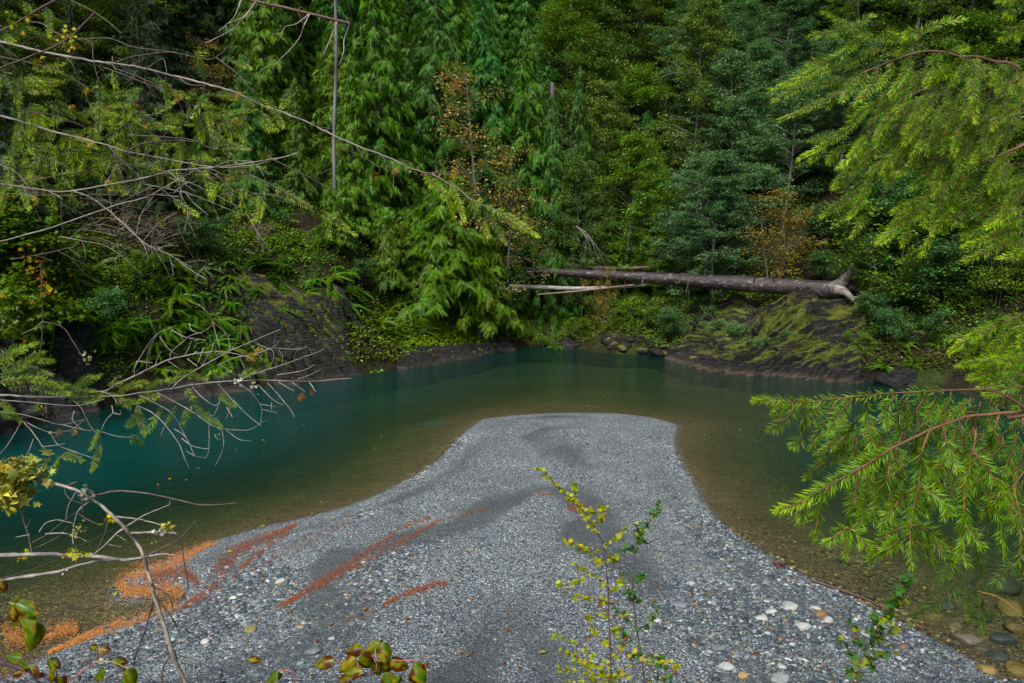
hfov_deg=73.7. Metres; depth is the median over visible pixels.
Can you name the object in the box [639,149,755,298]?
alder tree
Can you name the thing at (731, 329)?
willow shrub
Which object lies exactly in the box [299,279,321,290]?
sword fern
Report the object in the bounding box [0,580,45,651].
leafy branch
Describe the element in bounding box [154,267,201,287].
sword fern
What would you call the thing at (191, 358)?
sword fern
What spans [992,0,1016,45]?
alder tree
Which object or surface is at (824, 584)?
driftwood stick
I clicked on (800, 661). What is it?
pebbles
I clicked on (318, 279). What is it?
sword fern
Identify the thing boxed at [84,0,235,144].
conifer tree
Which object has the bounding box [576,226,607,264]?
dead branch
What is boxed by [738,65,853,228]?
alder tree
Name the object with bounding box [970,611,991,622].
river stone
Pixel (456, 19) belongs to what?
cedar tree
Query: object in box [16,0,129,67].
maple tree
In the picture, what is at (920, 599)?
river stone
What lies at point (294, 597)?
needle litter
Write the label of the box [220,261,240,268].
sword fern
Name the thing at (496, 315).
cedar tree
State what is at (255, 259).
sword fern
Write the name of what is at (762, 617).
river stone
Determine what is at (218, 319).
sword fern
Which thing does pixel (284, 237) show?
cedar tree
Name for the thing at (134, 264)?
sword fern
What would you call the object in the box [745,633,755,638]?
river stone
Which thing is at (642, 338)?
shore rock
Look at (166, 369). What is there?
sword fern
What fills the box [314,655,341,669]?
leaf
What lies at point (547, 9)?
maple tree
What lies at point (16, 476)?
dead branch
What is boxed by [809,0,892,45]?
alder tree
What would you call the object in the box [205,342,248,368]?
sword fern
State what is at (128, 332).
sword fern
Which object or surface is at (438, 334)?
undergrowth
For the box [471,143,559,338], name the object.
golden tree
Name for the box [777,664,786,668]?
river stone
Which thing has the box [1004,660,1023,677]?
river stone
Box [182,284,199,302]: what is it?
sword fern
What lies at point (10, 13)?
maple tree
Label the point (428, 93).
cedar tree
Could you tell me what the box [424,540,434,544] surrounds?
river stone
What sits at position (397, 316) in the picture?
sword fern
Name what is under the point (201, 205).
cedar tree
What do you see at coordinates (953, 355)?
sword fern
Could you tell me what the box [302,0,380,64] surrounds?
cedar tree
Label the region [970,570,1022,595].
river stone
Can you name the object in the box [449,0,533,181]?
cedar tree
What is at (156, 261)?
willow shrub
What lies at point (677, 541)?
river stone
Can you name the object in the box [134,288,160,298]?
sword fern
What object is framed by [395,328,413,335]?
sword fern
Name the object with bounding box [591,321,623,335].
sword fern
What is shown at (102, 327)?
sword fern
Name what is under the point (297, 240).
sword fern
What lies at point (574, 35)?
alder tree
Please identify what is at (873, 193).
willow shrub
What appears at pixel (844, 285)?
fallen log
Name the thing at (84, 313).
sword fern
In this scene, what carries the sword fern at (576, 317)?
on the hillside
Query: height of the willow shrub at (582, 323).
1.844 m
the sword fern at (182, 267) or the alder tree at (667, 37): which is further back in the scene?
the alder tree at (667, 37)
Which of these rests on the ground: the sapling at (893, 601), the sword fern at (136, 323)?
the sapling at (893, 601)
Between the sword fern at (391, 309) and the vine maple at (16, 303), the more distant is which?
the sword fern at (391, 309)
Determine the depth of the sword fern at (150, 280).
27.00 m
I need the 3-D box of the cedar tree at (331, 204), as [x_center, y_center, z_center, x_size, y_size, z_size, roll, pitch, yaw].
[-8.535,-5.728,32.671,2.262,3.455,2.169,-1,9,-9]
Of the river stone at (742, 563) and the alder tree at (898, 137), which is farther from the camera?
the alder tree at (898, 137)
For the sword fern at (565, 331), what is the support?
on the hillside
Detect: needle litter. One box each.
[0,538,218,655]
[143,492,586,622]
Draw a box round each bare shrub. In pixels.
[43,202,219,272]
[247,221,282,241]
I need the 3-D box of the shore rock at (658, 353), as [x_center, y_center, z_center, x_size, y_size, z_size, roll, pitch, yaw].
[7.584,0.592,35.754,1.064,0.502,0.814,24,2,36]
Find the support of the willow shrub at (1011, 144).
on the hillside
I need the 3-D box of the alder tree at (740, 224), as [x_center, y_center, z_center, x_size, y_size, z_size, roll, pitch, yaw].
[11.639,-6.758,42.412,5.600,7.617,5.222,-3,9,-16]
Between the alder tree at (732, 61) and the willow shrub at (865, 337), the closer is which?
the willow shrub at (865, 337)
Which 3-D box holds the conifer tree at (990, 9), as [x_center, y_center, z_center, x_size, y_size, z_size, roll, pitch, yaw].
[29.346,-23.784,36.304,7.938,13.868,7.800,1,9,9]
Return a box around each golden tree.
[172,32,241,156]
[405,60,539,338]
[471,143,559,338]
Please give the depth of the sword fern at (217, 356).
27.54 m
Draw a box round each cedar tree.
[87,135,114,233]
[186,112,220,227]
[195,0,323,46]
[210,0,327,119]
[215,0,323,81]
[218,0,315,168]
[221,55,292,221]
[232,58,280,183]
[277,76,323,216]
[279,229,289,249]
[280,0,360,76]
[287,0,314,28]
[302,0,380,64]
[303,0,406,90]
[304,19,378,198]
[305,0,361,119]
[313,185,356,250]
[314,51,396,254]
[323,0,442,246]
[353,0,429,153]
[356,0,424,47]
[359,61,392,171]
[365,50,432,236]
[370,213,416,295]
[385,57,432,203]
[386,175,509,322]
[389,0,424,87]
[393,206,434,292]
[398,0,509,292]
[402,0,461,85]
[407,0,477,37]
[411,0,466,174]
[419,52,472,189]
[438,0,480,123]
[441,0,477,91]
[443,0,566,298]
[448,228,533,338]
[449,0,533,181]
[459,6,530,145]
[467,0,532,55]
[472,0,517,88]
[491,28,563,316]
[497,0,570,38]
[502,0,539,129]
[506,0,571,88]
[508,40,570,205]
[513,93,597,336]
[541,66,608,315]
[592,185,629,298]
[619,110,667,249]
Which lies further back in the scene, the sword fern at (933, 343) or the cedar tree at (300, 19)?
the cedar tree at (300, 19)
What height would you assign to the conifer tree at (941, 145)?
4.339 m
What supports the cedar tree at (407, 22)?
on the hillside
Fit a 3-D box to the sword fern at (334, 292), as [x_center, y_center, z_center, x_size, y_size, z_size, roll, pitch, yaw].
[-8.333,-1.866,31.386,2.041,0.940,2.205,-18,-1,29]
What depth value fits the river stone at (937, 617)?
11.57 m
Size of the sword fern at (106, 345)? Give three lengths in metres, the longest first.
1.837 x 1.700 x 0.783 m
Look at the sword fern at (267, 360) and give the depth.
28.55 m
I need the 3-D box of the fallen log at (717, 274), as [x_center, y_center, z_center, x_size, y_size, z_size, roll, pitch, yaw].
[11.474,-3.652,38.030,4.115,0.458,0.361,2,9,11]
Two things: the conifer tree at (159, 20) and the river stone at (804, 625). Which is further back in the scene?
the conifer tree at (159, 20)
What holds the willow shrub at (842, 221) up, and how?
on the hillside
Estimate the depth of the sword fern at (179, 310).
27.10 m
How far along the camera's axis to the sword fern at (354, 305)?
32.12 m
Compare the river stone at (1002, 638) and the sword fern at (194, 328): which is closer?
the river stone at (1002, 638)
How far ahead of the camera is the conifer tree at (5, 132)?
25.70 m
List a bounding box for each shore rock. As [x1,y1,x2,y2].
[561,341,574,350]
[567,340,580,345]
[600,336,610,344]
[604,334,616,343]
[604,336,616,345]
[607,341,618,349]
[616,345,626,352]
[620,341,631,348]
[625,337,635,341]
[636,335,647,342]
[636,348,648,353]
[646,341,654,346]
[648,349,663,357]
[660,344,667,348]
[874,373,912,386]
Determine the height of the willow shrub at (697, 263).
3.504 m
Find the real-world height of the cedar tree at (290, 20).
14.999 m
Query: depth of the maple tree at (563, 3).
52.29 m
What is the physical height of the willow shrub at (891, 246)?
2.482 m
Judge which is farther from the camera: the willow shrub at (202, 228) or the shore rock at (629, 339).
the shore rock at (629, 339)
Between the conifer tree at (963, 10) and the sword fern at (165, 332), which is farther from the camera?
the conifer tree at (963, 10)
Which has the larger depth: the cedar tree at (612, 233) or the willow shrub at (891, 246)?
the cedar tree at (612, 233)
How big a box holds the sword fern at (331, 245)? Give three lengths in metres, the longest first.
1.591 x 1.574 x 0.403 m
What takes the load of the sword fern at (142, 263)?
on the hillside
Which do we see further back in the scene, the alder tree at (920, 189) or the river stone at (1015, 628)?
the alder tree at (920, 189)
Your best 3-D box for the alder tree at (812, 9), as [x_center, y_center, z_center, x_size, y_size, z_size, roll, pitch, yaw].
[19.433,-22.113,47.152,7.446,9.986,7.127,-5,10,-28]
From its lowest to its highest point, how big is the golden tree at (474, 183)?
15.426 m
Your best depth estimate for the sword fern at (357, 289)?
32.47 m
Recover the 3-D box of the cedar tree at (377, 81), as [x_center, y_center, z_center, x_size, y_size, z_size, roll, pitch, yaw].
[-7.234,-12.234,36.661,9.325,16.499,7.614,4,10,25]
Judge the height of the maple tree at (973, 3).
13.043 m
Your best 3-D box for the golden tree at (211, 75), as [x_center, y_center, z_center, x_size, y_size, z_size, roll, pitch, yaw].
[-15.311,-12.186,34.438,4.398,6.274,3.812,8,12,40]
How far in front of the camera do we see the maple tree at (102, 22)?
36.63 m
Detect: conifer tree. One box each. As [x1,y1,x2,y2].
[0,0,82,227]
[1,0,58,53]
[41,1,115,144]
[58,3,219,243]
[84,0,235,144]
[84,0,242,65]
[114,10,198,205]
[125,0,250,111]
[172,0,293,50]
[913,0,1017,36]
[913,99,961,182]
[975,0,1023,18]
[986,152,1023,243]
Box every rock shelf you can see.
[154,365,258,401]
[393,338,518,377]
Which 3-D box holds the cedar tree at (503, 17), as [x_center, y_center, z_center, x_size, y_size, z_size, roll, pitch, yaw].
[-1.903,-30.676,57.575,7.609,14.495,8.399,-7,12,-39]
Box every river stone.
[103,626,113,630]
[139,649,149,654]
[140,621,150,625]
[200,638,209,643]
[211,673,222,678]
[212,668,221,672]
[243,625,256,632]
[253,672,260,676]
[275,578,284,583]
[295,660,304,665]
[305,646,320,654]
[419,420,446,426]
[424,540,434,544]
[465,547,474,551]
[670,539,684,544]
[670,601,687,607]
[686,581,694,585]
[692,571,701,576]
[712,645,725,650]
[718,662,735,670]
[720,674,731,679]
[734,560,746,565]
[738,671,748,678]
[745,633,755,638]
[755,615,767,620]
[765,608,776,613]
[770,672,788,682]
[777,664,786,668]
[783,601,797,610]
[797,622,810,629]
[809,605,821,609]
[813,610,826,617]
[823,616,832,622]
[860,631,870,637]
[898,644,907,648]
[911,596,927,603]
[923,612,941,620]
[940,601,957,609]
[946,620,961,630]
[949,633,991,652]
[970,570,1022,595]
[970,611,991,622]
[975,664,995,675]
[984,650,1010,662]
[989,632,1017,645]
[996,598,1023,616]
[1003,622,1023,634]
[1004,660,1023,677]
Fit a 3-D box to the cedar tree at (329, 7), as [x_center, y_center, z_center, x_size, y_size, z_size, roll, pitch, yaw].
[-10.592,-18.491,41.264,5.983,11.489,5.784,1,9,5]
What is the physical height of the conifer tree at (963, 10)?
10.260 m
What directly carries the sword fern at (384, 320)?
on the hillside
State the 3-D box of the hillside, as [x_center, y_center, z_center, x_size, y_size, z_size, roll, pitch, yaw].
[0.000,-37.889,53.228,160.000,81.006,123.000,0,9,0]
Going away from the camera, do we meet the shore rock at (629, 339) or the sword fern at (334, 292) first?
the sword fern at (334, 292)
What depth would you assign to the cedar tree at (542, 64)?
49.76 m
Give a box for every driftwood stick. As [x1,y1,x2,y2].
[811,579,905,621]
[975,590,1023,617]
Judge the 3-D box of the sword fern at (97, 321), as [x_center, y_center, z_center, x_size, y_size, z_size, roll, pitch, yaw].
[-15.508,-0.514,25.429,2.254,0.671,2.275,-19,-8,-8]
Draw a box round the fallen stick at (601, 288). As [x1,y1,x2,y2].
[537,284,633,294]
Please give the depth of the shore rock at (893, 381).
28.56 m
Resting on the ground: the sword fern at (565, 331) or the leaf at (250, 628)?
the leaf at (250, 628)
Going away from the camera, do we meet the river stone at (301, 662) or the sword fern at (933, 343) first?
the river stone at (301, 662)
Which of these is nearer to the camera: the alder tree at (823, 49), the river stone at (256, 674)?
the river stone at (256, 674)
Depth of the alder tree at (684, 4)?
52.69 m
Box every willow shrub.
[54,283,135,331]
[112,247,180,296]
[167,212,231,258]
[351,257,379,285]
[527,329,564,361]
[563,315,591,339]
[584,294,629,328]
[609,288,666,329]
[655,305,718,339]
[677,248,738,299]
[696,318,729,333]
[720,321,751,338]
[745,336,771,348]
[782,329,796,337]
[795,200,870,250]
[803,248,871,280]
[818,196,960,306]
[821,185,893,246]
[842,330,879,354]
[848,287,903,322]
[849,162,988,219]
[851,231,1007,313]
[864,231,907,270]
[869,304,954,342]
[886,242,987,315]
[889,172,984,242]
[940,191,1016,252]
[956,95,1023,160]
[956,228,1023,304]
[972,164,1022,213]
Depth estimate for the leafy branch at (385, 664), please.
1.70 m
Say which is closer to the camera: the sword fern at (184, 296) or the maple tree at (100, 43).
the sword fern at (184, 296)
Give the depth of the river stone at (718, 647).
9.88 m
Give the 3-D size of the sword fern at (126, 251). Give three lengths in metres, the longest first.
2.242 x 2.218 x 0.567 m
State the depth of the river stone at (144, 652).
10.12 m
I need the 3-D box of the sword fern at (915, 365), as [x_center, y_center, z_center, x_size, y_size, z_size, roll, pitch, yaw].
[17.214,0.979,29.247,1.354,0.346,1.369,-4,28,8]
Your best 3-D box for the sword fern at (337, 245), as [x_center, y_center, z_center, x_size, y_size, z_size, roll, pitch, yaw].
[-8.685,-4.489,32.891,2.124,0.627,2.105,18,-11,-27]
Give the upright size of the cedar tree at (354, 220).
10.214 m
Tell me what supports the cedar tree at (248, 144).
on the hillside
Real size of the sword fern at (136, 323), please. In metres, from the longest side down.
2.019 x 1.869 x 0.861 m
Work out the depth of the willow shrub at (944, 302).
30.17 m
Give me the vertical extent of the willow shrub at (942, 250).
4.505 m
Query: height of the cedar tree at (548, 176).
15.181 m
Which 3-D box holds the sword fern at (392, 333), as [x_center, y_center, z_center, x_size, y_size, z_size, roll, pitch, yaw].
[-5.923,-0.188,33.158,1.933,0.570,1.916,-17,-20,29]
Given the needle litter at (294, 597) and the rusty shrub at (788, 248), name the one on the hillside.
the rusty shrub at (788, 248)
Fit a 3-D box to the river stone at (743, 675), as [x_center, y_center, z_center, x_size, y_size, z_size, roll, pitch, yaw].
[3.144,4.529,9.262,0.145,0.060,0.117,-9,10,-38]
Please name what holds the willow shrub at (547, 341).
on the ground
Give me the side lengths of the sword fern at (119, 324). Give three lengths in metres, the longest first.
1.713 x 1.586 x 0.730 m
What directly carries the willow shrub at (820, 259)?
on the hillside
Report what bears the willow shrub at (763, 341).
on the hillside
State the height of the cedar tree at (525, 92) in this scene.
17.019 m
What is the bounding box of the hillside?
[0,0,1023,410]
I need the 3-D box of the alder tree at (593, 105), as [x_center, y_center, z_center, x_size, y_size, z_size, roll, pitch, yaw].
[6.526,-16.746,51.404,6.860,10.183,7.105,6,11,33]
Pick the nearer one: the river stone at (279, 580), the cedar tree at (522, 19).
the river stone at (279, 580)
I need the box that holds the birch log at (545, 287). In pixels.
[509,284,644,290]
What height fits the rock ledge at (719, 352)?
5.187 m
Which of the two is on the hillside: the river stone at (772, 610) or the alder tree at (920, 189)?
the alder tree at (920, 189)
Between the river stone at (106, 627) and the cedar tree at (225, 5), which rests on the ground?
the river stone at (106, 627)
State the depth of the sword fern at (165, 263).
27.44 m
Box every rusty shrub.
[579,267,619,331]
[725,187,837,296]
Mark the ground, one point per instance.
(466, 474)
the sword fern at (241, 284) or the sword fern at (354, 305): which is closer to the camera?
the sword fern at (241, 284)
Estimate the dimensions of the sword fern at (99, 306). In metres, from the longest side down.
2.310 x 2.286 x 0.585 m
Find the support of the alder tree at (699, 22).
on the hillside
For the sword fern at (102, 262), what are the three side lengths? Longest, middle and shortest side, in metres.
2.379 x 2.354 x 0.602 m
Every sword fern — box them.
[46,269,93,298]
[55,262,100,293]
[67,304,110,328]
[69,248,98,268]
[71,316,129,327]
[73,287,109,307]
[77,322,115,340]
[78,298,136,315]
[83,284,129,313]
[84,286,125,312]
[84,340,120,352]
[86,229,129,243]
[87,257,116,279]
[89,314,112,332]
[90,282,121,291]
[95,345,132,357]
[96,320,134,342]
[96,321,137,344]
[96,325,141,352]
[96,328,131,349]
[100,246,146,259]
[104,316,151,348]
[104,317,149,339]
[108,259,151,282]
[111,317,157,337]
[120,326,162,345]
[125,252,161,272]
[125,360,153,372]
[130,278,163,294]
[131,255,176,270]
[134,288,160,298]
[135,348,180,371]
[145,281,192,302]
[147,318,167,328]
[147,364,182,385]
[148,341,173,356]
[150,299,197,321]
[151,289,200,316]
[152,318,187,327]
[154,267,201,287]
[154,326,195,346]
[157,256,197,278]
[158,260,192,278]
[162,295,198,313]
[167,306,208,320]
[167,322,203,340]
[168,319,200,331]
[170,318,190,328]
[173,355,209,366]
[180,324,210,333]
[181,310,208,333]
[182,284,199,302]
[191,291,218,311]
[192,316,235,338]
[193,313,238,335]
[194,266,221,283]
[196,361,233,379]
[201,332,239,358]
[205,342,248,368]
[205,363,234,383]
[206,331,229,355]
[207,249,220,260]
[208,352,231,364]
[213,318,240,332]
[214,301,251,315]
[217,275,245,287]
[218,284,240,301]
[219,356,245,366]
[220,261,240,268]
[226,279,248,291]
[232,324,252,333]
[233,327,250,344]
[234,249,278,266]
[241,259,279,271]
[242,286,264,300]
[246,291,261,301]
[253,345,283,360]
[253,357,281,371]
[267,273,285,283]
[268,264,302,275]
[271,308,300,326]
[273,262,297,274]
[275,254,300,265]
[279,252,290,267]
[288,233,313,251]
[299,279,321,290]
[300,282,319,294]
[300,288,321,302]
[307,234,336,252]
[308,278,330,289]
[315,242,343,251]
[319,240,349,257]
[320,291,350,302]
[321,266,355,293]
[329,265,345,273]
[331,265,354,282]
[342,283,359,298]
[343,290,366,303]
[346,287,368,297]
[347,269,368,279]
[350,303,369,323]
[358,290,371,300]
[374,327,397,333]
[375,314,398,334]
[375,316,399,328]
[376,329,407,337]
[384,302,409,319]
[394,315,412,325]
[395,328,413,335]
[397,291,420,308]
[408,315,422,330]
[414,322,439,342]
[557,327,573,334]
[563,311,585,325]
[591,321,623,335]
[864,355,894,372]
[888,336,918,353]
[898,303,921,311]
[898,355,926,370]
[900,357,931,366]
[902,323,924,334]
[908,321,939,330]
[920,337,949,350]
[936,328,953,336]
[944,351,964,360]
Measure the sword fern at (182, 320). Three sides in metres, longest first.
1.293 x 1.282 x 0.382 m
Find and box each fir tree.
[0,0,540,478]
[751,0,1023,635]
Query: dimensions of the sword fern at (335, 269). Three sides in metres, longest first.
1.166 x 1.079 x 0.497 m
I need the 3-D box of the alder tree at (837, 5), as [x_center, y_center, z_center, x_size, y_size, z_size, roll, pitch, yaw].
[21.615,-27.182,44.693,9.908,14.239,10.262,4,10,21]
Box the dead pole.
[325,0,345,241]
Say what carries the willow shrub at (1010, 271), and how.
on the hillside
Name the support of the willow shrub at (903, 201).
on the hillside
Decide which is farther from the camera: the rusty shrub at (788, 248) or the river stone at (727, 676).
the rusty shrub at (788, 248)
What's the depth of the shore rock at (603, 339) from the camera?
36.97 m
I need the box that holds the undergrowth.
[0,0,1023,385]
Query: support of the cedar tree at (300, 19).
on the hillside
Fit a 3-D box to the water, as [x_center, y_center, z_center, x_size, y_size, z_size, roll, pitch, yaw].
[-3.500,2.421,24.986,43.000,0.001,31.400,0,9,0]
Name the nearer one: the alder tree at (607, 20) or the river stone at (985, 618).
the river stone at (985, 618)
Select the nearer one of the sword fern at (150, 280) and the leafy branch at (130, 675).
the leafy branch at (130, 675)
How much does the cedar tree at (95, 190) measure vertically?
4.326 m
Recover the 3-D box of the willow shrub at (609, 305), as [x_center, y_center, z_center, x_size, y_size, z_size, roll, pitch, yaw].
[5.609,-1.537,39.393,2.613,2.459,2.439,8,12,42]
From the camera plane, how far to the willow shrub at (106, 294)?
24.90 m
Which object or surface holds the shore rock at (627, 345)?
on the hillside
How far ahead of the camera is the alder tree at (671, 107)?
46.54 m
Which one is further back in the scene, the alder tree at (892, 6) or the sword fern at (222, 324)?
the alder tree at (892, 6)
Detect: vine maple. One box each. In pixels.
[0,180,86,282]
[0,257,91,364]
[12,226,80,299]
[448,165,474,314]
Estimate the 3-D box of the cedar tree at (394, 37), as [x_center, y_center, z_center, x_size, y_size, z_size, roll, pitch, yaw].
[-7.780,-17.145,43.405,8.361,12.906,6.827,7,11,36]
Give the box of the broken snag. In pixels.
[547,82,556,253]
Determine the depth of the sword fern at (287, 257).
30.95 m
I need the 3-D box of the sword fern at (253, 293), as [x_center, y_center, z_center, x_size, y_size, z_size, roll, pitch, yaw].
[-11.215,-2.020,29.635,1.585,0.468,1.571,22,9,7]
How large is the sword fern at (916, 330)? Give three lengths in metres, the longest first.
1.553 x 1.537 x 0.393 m
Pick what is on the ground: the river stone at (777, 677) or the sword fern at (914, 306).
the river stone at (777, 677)
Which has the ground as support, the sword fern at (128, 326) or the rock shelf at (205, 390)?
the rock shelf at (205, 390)
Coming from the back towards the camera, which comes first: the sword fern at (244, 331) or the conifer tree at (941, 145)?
the conifer tree at (941, 145)
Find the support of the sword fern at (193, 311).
on the hillside
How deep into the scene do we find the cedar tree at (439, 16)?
54.51 m
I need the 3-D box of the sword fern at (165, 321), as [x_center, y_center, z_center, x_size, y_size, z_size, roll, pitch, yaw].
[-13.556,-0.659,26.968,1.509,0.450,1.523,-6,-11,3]
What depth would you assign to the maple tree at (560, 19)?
50.16 m
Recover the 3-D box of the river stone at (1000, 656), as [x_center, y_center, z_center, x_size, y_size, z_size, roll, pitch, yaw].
[7.433,4.823,10.446,0.324,0.161,0.277,-1,5,12]
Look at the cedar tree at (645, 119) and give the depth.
46.19 m
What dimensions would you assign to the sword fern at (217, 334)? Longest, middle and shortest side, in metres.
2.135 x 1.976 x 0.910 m
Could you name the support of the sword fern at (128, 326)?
on the hillside
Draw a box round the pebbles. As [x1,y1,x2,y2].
[0,413,1023,682]
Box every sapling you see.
[462,586,543,682]
[534,467,680,682]
[612,500,672,682]
[836,572,916,682]
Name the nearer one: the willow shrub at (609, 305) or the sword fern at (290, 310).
the sword fern at (290, 310)
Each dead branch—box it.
[0,448,234,682]
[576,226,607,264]
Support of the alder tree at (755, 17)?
on the hillside
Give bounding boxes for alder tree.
[558,52,631,174]
[560,77,646,264]
[562,4,634,46]
[570,1,578,88]
[633,0,696,52]
[635,2,646,82]
[638,0,748,213]
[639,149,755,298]
[643,0,776,132]
[649,149,773,300]
[655,171,749,289]
[656,5,764,167]
[674,47,790,240]
[697,0,806,130]
[707,37,794,184]
[718,0,786,85]
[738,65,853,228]
[745,0,825,123]
[748,0,853,77]
[761,89,816,174]
[788,20,908,176]
[806,0,853,20]
[807,18,875,106]
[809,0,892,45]
[846,0,1011,99]
[858,0,914,38]
[868,163,910,231]
[871,102,915,164]
[890,180,948,256]
[983,0,1023,14]
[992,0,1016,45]
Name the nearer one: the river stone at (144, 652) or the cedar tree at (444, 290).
the river stone at (144, 652)
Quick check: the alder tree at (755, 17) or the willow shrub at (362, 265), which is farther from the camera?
the alder tree at (755, 17)
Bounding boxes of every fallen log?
[520,258,658,270]
[524,259,860,300]
[680,273,756,276]
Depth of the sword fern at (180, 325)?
26.88 m
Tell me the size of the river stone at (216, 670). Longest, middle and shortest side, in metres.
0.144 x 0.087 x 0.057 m
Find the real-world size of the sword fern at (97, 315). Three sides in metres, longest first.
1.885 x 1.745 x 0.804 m
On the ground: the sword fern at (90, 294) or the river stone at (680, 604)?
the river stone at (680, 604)
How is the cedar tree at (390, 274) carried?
on the hillside
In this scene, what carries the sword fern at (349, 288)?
on the hillside
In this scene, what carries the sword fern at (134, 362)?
on the hillside
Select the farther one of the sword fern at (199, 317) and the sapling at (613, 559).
the sword fern at (199, 317)
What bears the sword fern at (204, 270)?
on the hillside
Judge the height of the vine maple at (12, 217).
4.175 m
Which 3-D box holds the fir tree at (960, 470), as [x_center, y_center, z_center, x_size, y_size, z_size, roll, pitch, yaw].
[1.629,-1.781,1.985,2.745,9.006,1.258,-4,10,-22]
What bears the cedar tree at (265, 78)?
on the hillside
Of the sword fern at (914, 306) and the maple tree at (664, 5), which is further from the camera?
the maple tree at (664, 5)
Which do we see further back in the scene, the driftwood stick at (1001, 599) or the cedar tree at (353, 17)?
the cedar tree at (353, 17)
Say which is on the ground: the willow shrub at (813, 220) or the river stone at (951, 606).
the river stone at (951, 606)
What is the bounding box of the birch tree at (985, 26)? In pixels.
[915,7,1023,177]
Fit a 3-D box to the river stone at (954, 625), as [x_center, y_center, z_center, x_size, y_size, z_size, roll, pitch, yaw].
[7.343,4.734,11.333,0.284,0.146,0.214,-12,7,-37]
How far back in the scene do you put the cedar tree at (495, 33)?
53.79 m
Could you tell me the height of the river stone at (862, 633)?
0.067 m
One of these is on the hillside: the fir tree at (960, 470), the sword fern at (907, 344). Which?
the sword fern at (907, 344)
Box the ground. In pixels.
[0,362,1023,682]
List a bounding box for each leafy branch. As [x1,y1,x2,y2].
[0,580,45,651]
[0,644,137,682]
[249,640,426,682]
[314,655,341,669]
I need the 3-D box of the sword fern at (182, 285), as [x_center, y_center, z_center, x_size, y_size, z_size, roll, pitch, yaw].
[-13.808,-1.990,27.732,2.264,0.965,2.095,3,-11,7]
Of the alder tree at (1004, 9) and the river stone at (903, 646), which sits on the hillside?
the alder tree at (1004, 9)
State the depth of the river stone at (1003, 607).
11.92 m
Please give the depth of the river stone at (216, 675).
9.31 m
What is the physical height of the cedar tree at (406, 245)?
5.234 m
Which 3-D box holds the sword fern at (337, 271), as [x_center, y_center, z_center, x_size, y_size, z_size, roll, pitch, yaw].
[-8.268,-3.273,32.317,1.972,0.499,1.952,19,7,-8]
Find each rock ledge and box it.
[659,286,867,401]
[884,367,917,398]
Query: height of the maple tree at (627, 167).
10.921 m
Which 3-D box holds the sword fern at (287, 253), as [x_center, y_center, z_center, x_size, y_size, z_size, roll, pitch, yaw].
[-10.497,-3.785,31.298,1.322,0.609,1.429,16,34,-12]
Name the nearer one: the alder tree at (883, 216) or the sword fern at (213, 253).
the sword fern at (213, 253)
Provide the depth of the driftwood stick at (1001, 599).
11.80 m
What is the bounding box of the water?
[0,347,1023,646]
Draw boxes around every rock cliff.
[0,312,102,434]
[224,267,365,385]
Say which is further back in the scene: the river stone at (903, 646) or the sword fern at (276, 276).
the sword fern at (276, 276)
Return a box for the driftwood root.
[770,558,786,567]
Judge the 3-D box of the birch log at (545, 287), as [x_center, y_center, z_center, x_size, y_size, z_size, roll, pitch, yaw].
[3.442,-3.105,38.975,8.193,0.405,0.370,1,9,6]
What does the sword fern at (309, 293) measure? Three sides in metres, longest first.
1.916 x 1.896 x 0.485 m
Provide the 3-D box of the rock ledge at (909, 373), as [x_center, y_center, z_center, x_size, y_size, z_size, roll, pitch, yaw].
[16.454,2.075,29.167,2.552,2.234,2.238,5,10,29]
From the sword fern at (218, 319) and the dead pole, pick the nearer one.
the sword fern at (218, 319)
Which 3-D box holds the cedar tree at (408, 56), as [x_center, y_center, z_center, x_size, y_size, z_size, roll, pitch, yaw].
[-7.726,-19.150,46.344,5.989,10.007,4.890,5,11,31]
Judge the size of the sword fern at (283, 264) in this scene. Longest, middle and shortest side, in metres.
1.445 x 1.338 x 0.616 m
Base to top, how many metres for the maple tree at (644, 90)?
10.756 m
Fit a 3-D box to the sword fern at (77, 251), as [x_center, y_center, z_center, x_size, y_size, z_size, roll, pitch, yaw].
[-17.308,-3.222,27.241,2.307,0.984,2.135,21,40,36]
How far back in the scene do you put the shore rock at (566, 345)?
37.83 m
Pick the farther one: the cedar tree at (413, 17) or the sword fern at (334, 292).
the cedar tree at (413, 17)
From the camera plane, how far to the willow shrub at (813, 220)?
36.69 m
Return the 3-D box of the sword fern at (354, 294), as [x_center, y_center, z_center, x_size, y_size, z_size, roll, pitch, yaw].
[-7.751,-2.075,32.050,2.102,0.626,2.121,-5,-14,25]
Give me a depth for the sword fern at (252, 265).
29.90 m
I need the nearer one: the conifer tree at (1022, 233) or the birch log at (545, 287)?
the conifer tree at (1022, 233)
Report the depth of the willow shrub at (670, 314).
36.40 m
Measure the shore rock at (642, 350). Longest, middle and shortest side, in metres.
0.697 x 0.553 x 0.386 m
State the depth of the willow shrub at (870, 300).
31.75 m
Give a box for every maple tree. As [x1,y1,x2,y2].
[0,0,90,120]
[0,11,94,173]
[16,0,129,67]
[55,0,218,102]
[60,0,136,40]
[503,0,624,45]
[504,4,627,166]
[504,21,647,214]
[521,0,656,108]
[540,150,622,317]
[571,0,679,132]
[576,128,689,297]
[585,0,698,81]
[586,59,700,193]
[614,0,719,111]
[615,164,693,298]
[870,0,1023,69]
[926,101,1023,194]
[1004,91,1023,162]
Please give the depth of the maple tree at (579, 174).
39.88 m
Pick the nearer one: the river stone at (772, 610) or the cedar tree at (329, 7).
the river stone at (772, 610)
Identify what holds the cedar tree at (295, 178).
on the hillside
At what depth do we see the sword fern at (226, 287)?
28.75 m
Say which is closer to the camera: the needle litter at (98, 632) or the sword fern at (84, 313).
the needle litter at (98, 632)
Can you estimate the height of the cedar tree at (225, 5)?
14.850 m
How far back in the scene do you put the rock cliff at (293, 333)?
29.67 m

